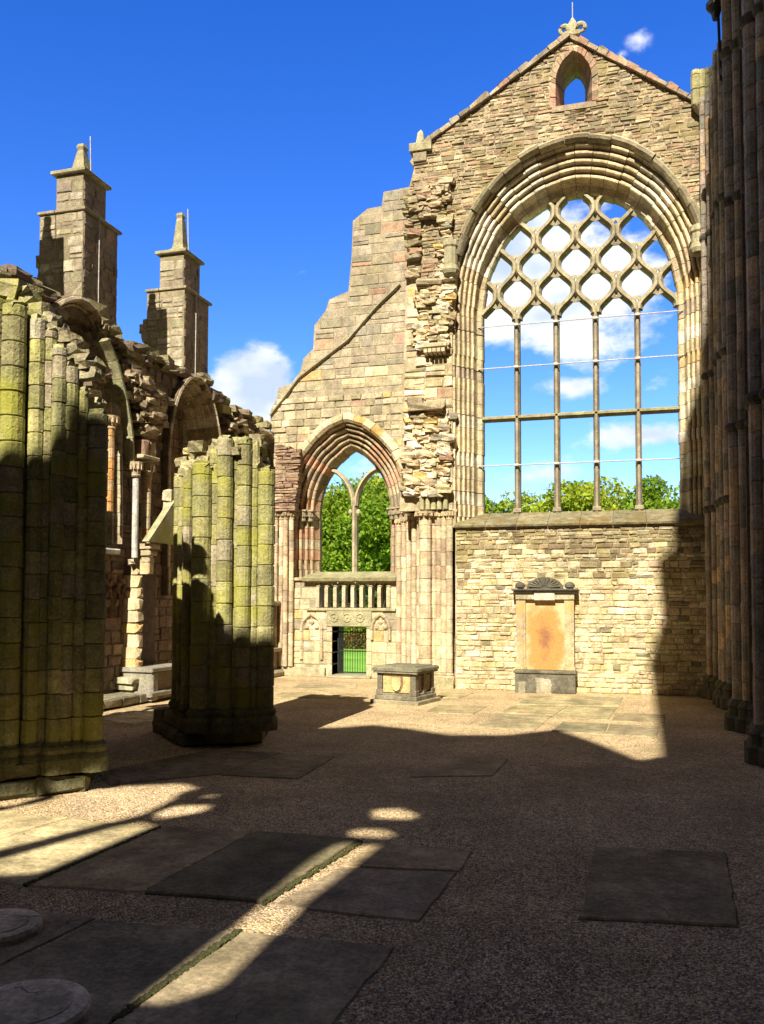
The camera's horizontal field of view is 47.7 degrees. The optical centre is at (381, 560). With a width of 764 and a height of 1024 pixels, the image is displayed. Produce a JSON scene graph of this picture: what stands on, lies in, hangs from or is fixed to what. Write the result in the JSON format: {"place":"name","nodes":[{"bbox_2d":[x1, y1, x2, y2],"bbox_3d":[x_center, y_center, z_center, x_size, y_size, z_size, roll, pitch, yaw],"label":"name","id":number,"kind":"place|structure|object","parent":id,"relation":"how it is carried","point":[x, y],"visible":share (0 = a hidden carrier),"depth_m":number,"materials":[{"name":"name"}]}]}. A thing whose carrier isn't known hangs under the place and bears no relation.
{"place":"outdoors","nodes":[
{"label":"outdoors","id":0,"kind":"place"},
{"bbox_2d":[152,434,277,746],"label":"clustered pier","id":1,"kind":"structure","parent":0,"point":[222,680],"depth_m":14.07,"materials":[{"name":"stone"}]},
{"bbox_2d":[331,584,376,607],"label":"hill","id":2,"kind":"structure","parent":0,"point":[375,592],"depth_m":121.89,"materials":[{"name":"green plant"}]},
{"bbox_2d":[344,648,366,673],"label":"lawn","id":3,"kind":"structure","parent":0,"point":[355,662],"depth_m":49.54,"materials":[{"name":"green plant"}]},
{"bbox_2d":[326,544,341,596],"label":"broadleaf tree","id":4,"kind":"object","parent":3,"relation":"on","point":[332,587],"visible":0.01,"depth_m":83.69,"materials":[{"name":"green plant"}]},
{"bbox_2d":[331,587,376,607],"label":"shrub","id":5,"kind":"object","parent":3,"relation":"on","point":[340,596],"visible":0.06,"depth_m":79.41,"materials":[{"name":"green plant"}]},
{"bbox_2d":[344,633,366,648],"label":"shrub","id":6,"kind":"object","parent":3,"relation":"on","point":[355,641],"visible":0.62,"depth_m":62.11,"materials":[{"name":"green plant"}]},
{"bbox_2d":[321,476,390,607],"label":"broadleaf tree","id":7,"kind":"object","parent":3,"relation":"on","point":[378,510],"visible":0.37,"depth_m":70.48,"materials":[{"name":"green plant"}]},
{"bbox_2d":[322,484,390,584],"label":"broadleaf tree","id":8,"kind":"object","parent":3,"relation":"on","point":[330,522],"visible":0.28,"depth_m":71.55,"materials":[{"name":"green plant"}]},
{"bbox_2d":[322,472,390,602],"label":"broadleaf tree","id":9,"kind":"object","parent":3,"relation":"on","point":[377,475],"visible":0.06,"depth_m":74.27,"materials":[{"name":"green plant"}]},
{"bbox_2d":[351,605,368,633],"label":"shrub","id":10,"kind":"object","parent":3,"relation":"on","point":[360,628],"visible":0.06,"depth_m":70.60,"materials":[{"name":"green plant"}]},
{"bbox_2d":[365,595,376,607],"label":"shrub","id":11,"kind":"object","parent":3,"relation":"on","point":[375,605],"visible":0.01,"depth_m":74.54,"materials":[{"name":"green plant"}]},
{"bbox_2d":[485,495,529,513],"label":"broadleaf tree","id":12,"kind":"object","parent":3,"relation":"on","point":[489,505],"visible":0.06,"depth_m":76.75,"materials":[{"name":"green plant"}]},
{"bbox_2d":[490,490,581,512],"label":"broadleaf tree","id":13,"kind":"object","parent":3,"relation":"on","point":[527,500],"visible":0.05,"depth_m":75.28,"materials":[{"name":"green plant"}]},
{"bbox_2d":[523,476,630,512],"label":"broadleaf tree","id":14,"kind":"object","parent":3,"relation":"on","point":[578,500],"visible":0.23,"depth_m":72.50,"materials":[{"name":"green plant"}]},
{"bbox_2d":[592,483,632,510],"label":"broadleaf tree","id":15,"kind":"object","parent":3,"relation":"on","point":[623,493],"visible":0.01,"depth_m":79.06,"materials":[{"name":"green plant"}]},
{"bbox_2d":[622,474,679,509],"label":"broadleaf tree","id":16,"kind":"object","parent":3,"relation":"on","point":[653,497],"visible":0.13,"depth_m":67.63,"materials":[{"name":"green plant"}]},
{"bbox_2d":[0,0,721,582],"label":"sky","id":17,"kind":"structure","parent":0,"point":[276,124],"materials":[{"name":"blue"}]},
{"bbox_2d":[0,676,763,1023],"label":"gravel floor","id":18,"kind":"structure","parent":0,"point":[358,730],"depth_m":9.29,"materials":[{"name":"beige gravel"}]},
{"bbox_2d":[0,810,68,837],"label":"paving slab","id":19,"kind":"structure","parent":18,"relation":"on","point":[12,823],"depth_m":9.22,"materials":[{"name":"stone"}]},
{"bbox_2d":[0,905,94,966],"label":"paving slab","id":20,"kind":"structure","parent":18,"relation":"on","point":[56,926],"depth_m":6.18,"materials":[{"name":"stone"}]},
{"bbox_2d":[0,908,42,947],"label":"round stone","id":21,"kind":"object","parent":20,"relation":"on","point":[17,925],"visible":1,"depth_m":6.13,"materials":[{"name":"grey stone"}]},
{"bbox_2d":[0,278,108,799],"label":"clustered pier","id":22,"kind":"structure","parent":18,"relation":"on","point":[54,441],"depth_m":10.68,"materials":[{"name":"stone"}]},
{"bbox_2d":[0,819,151,885],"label":"paving slab","id":23,"kind":"structure","parent":18,"relation":"on","point":[30,855],"depth_m":8.34,"materials":[{"name":"stone"}]},
{"bbox_2d":[23,826,161,886],"bbox_3d":[-2.635,2.749,8.114,0.086,0.029,1.992,-1,-3,20],"label":"joint moss","id":24,"kind":"object","parent":18,"relation":"on","point":[26,884],"visible":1,"depth_m":7.87,"materials":[{"name":"green plant"}]},
{"bbox_2d":[90,771,126,782],"bbox_3d":[-3.894,2.814,11.398,1.275,0.197,0.502,-1,-3,16],"label":"weed clump","id":25,"kind":"object","parent":18,"relation":"on","point":[99,780],"visible":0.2,"depth_m":11.33,"materials":[{"name":"green plant"}]},
{"bbox_2d":[0,920,231,1023],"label":"grave slab","id":26,"kind":"structure","parent":18,"relation":"on","point":[113,968],"depth_m":5.71,"materials":[{"name":"stone"}]},
{"bbox_2d":[0,979,91,1023],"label":"round stone","id":27,"kind":"object","parent":26,"relation":"on","point":[47,1001],"visible":1,"depth_m":4.95,"materials":[{"name":"grey stone"}]},
{"bbox_2d":[104,709,153,724],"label":"paving slab","id":28,"kind":"structure","parent":18,"relation":"on","point":[136,718],"depth_m":17.15,"materials":[{"name":"stone"}]},
{"bbox_2d":[27,826,252,892],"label":"paving slab","id":29,"kind":"structure","parent":18,"relation":"on","point":[144,862],"depth_m":7.84,"materials":[{"name":"stone"}]},
{"bbox_2d":[119,489,173,700],"bbox_3d":[-5.394,0.767,20.742,0.950,4.987,2.008,-1,-3,19],"label":"canopy tomb","id":30,"kind":"object","parent":18,"relation":"on","point":[154,683],"visible":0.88,"depth_m":20.32,"materials":[{"name":"stone"}]},
{"bbox_2d":[0,264,303,709],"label":"aisle wall","id":31,"kind":"structure","parent":18,"relation":"on","point":[146,393],"depth_m":20.40,"materials":[{"name":"brown stone"}]},
{"bbox_2d":[32,136,121,324],"bbox_3d":[-7.471,-7.073,21.466,1.854,6.820,1.669,-1,-3,16],"label":"buttress turret","id":32,"kind":"object","parent":31,"relation":"attached to","point":[78,244],"visible":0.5,"depth_m":20.94,"materials":[{"name":"stone"}]},
{"bbox_2d":[139,209,211,456],"bbox_3d":[-5.845,-6.470,24.790,1.841,7.154,1.728,-1,-3,16],"label":"buttress turret","id":33,"kind":"object","parent":31,"relation":"attached to","point":[174,326],"visible":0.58,"depth_m":24.26,"materials":[{"name":"stone"}]},
{"bbox_2d":[111,928,242,1022],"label":"joint moss","id":34,"kind":"object","parent":18,"relation":"on","point":[170,978],"visible":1,"depth_m":5.47,"materials":[{"name":"green plant"}]},
{"bbox_2d":[97,749,279,785],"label":"paving slab","id":35,"kind":"structure","parent":18,"relation":"on","point":[207,763],"depth_m":12.26,"materials":[{"name":"stone"}]},
{"bbox_2d":[145,831,359,903],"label":"grave slab","id":36,"kind":"structure","parent":18,"relation":"on","point":[258,867],"depth_m":7.62,"materials":[{"name":"stone"}]},
{"bbox_2d":[112,932,394,1023],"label":"grave slab","id":37,"kind":"structure","parent":18,"relation":"on","point":[248,978],"depth_m":5.35,"materials":[{"name":"stone"}]},
{"bbox_2d":[221,753,334,778],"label":"paving slab","id":38,"kind":"structure","parent":18,"relation":"on","point":[287,766],"depth_m":12.21,"materials":[{"name":"stone"}]},
{"bbox_2d":[273,601,284,677],"bbox_3d":[-3.241,2.449,27.207,0.670,2.344,3.451,-1,-3,19],"label":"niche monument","id":39,"kind":"object","parent":18,"relation":"on","point":[278,672],"visible":0.09,"depth_m":26.69,"materials":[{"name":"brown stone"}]},
{"bbox_2d":[262,840,362,905],"bbox_3d":[-0.567,2.733,7.638,0.091,0.029,1.934,-1,-3,22],"label":"joint moss","id":40,"kind":"object","parent":18,"relation":"on","point":[307,875],"visible":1,"depth_m":7.52,"materials":[{"name":"green plant"}]},
{"bbox_2d":[274,692,357,698],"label":"paving slab","id":41,"kind":"structure","parent":18,"relation":"on","point":[313,695],"depth_m":21.30,"materials":[{"name":"stone"}]},
{"bbox_2d":[291,683,357,688],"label":"paving slab","id":42,"kind":"structure","parent":18,"relation":"on","point":[323,686],"depth_m":23.49,"materials":[{"name":"stone"}]},
{"bbox_2d":[269,187,408,678],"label":"bay wall","id":43,"kind":"structure","parent":18,"relation":"on","point":[337,403],"depth_m":26.75,"materials":[{"name":"stone"}]},
{"bbox_2d":[337,628,366,673],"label":"iron gate","id":44,"kind":"structure","parent":43,"relation":"in","point":[352,650],"depth_m":26.81,"materials":[{"name":"green metal"}]},
{"bbox_2d":[275,867,456,922],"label":"paving slab","id":45,"kind":"structure","parent":18,"relation":"on","point":[407,895],"depth_m":7.00,"materials":[{"name":"stone"}]},
{"bbox_2d":[370,663,440,705],"bbox_3d":[0.560,2.872,20.200,1.225,0.862,1.240,-1,-3,28],"label":"table tomb","id":46,"kind":"object","parent":18,"relation":"on","point":[410,684],"visible":1,"depth_m":19.79,"materials":[{"name":"stone"}]},
{"bbox_2d":[344,842,472,872],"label":"paving slab","id":47,"kind":"structure","parent":18,"relation":"on","point":[380,855],"depth_m":7.95,"materials":[{"name":"stone"}]},
{"bbox_2d":[394,366,457,688],"bbox_3d":[1.179,-1.004,24.602,2.311,9.000,2.687,-1,-3,16],"label":"clustered respond","id":48,"kind":"object","parent":18,"relation":"on","point":[424,596],"visible":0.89,"depth_m":23.39,"materials":[{"name":"stone"}]},
{"bbox_2d":[437,692,472,697],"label":"paving slab","id":49,"kind":"structure","parent":18,"relation":"on","point":[452,694],"depth_m":21.59,"materials":[{"name":"stone"}]},
{"bbox_2d":[426,705,487,714],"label":"paving slab","id":50,"kind":"structure","parent":18,"relation":"on","point":[458,709],"depth_m":18.66,"materials":[{"name":"stone"}]},
{"bbox_2d":[410,757,507,777],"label":"paving slab","id":51,"kind":"structure","parent":18,"relation":"on","point":[459,766],"depth_m":12.24,"materials":[{"name":"stone"}]},
{"bbox_2d":[477,713,552,730],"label":"paving slab","id":52,"kind":"structure","parent":18,"relation":"on","point":[528,722],"depth_m":16.85,"materials":[{"name":"stone"}]},
{"bbox_2d":[500,705,568,715],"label":"paving slab","id":53,"kind":"structure","parent":18,"relation":"on","point":[552,710],"depth_m":18.69,"materials":[{"name":"stone"}]},
{"bbox_2d":[399,32,709,695],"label":"gable wall","id":54,"kind":"structure","parent":18,"relation":"on","point":[502,162],"depth_m":22.95,"materials":[{"name":"stone"}]},
{"bbox_2d":[416,130,424,141],"bbox_3d":[1.098,-11.900,24.382,0.260,0.523,0.260,-1,-3,16],"label":"obelisk finial","id":55,"kind":"object","parent":54,"relation":"on","point":[420,136],"visible":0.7,"depth_m":24.30,"materials":[{"name":"stone"}]},
{"bbox_2d":[511,577,578,693],"bbox_3d":[4.197,1.931,22.255,1.688,2.995,0.476,-1,-3,16],"label":"wall monument","id":56,"kind":"object","parent":54,"relation":"attached to","point":[545,638],"depth_m":22.25,"materials":[{"name":"stone"}]},
{"bbox_2d":[558,2,586,36],"bbox_3d":[5.169,-14.622,23.441,0.775,1.070,0.500,-1,-3,16],"label":"fleur finial","id":57,"kind":"object","parent":54,"relation":"on","point":[572,26],"visible":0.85,"depth_m":23.35,"materials":[{"name":"stone"}]},
{"bbox_2d":[478,193,684,513],"bbox_3d":[5.339,-5.684,23.561,5.429,8.778,0.400,-1,-3,16],"label":"window tracery","id":58,"kind":"object","parent":54,"relation":"attached to","point":[576,242],"depth_m":23.54,"materials":[{"name":"stone"}]},
{"bbox_2d":[516,696,622,705],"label":"paving slab","id":59,"kind":"structure","parent":18,"relation":"on","point":[573,700],"depth_m":20.19,"materials":[{"name":"stone"}]},
{"bbox_2d":[552,721,608,734],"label":"paving slab","id":60,"kind":"structure","parent":18,"relation":"on","point":[582,727],"depth_m":16.08,"materials":[{"name":"stone"}]},
{"bbox_2d":[555,706,617,720],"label":"paving slab","id":61,"kind":"structure","parent":18,"relation":"on","point":[597,712],"depth_m":18.22,"materials":[{"name":"stone"}]},
{"bbox_2d":[605,724,658,736],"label":"paving slab","id":62,"kind":"structure","parent":18,"relation":"on","point":[633,730],"depth_m":15.73,"materials":[{"name":"stone"}]},
{"bbox_2d":[612,712,664,722],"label":"paving slab","id":63,"kind":"structure","parent":18,"relation":"on","point":[636,717],"depth_m":17.33,"materials":[{"name":"stone"}]},
{"bbox_2d":[578,847,737,927],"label":"grave slab","id":64,"kind":"structure","parent":18,"relation":"on","point":[672,887],"depth_m":7.12,"materials":[{"name":"stone"}]},
{"bbox_2d":[699,40,732,710],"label":"compound pier","id":65,"kind":"structure","parent":18,"relation":"on","point":[716,689],"depth_m":20.14,"materials":[{"name":"stone"}]},
{"bbox_2d":[706,0,729,526],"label":"nave wall","id":66,"kind":"structure","parent":18,"relation":"on","point":[713,8],"depth_m":18.50,"materials":[{"name":"stone"}]},
{"bbox_2d":[719,0,753,734],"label":"compound pier","id":67,"kind":"structure","parent":18,"relation":"on","point":[738,717],"depth_m":15.99,"materials":[{"name":"stone"}]},
{"bbox_2d":[738,0,763,767],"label":"compound pier","id":68,"kind":"structure","parent":18,"relation":"on","point":[751,27],"depth_m":12.82,"materials":[{"name":"stone"}]},
{"bbox_2d":[0,755,763,1023],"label":"loose gravel","id":69,"kind":"structure","parent":0,"point":[460,1011],"depth_m":6.24,"materials":[{"name":"beige gravel"}]}
]}

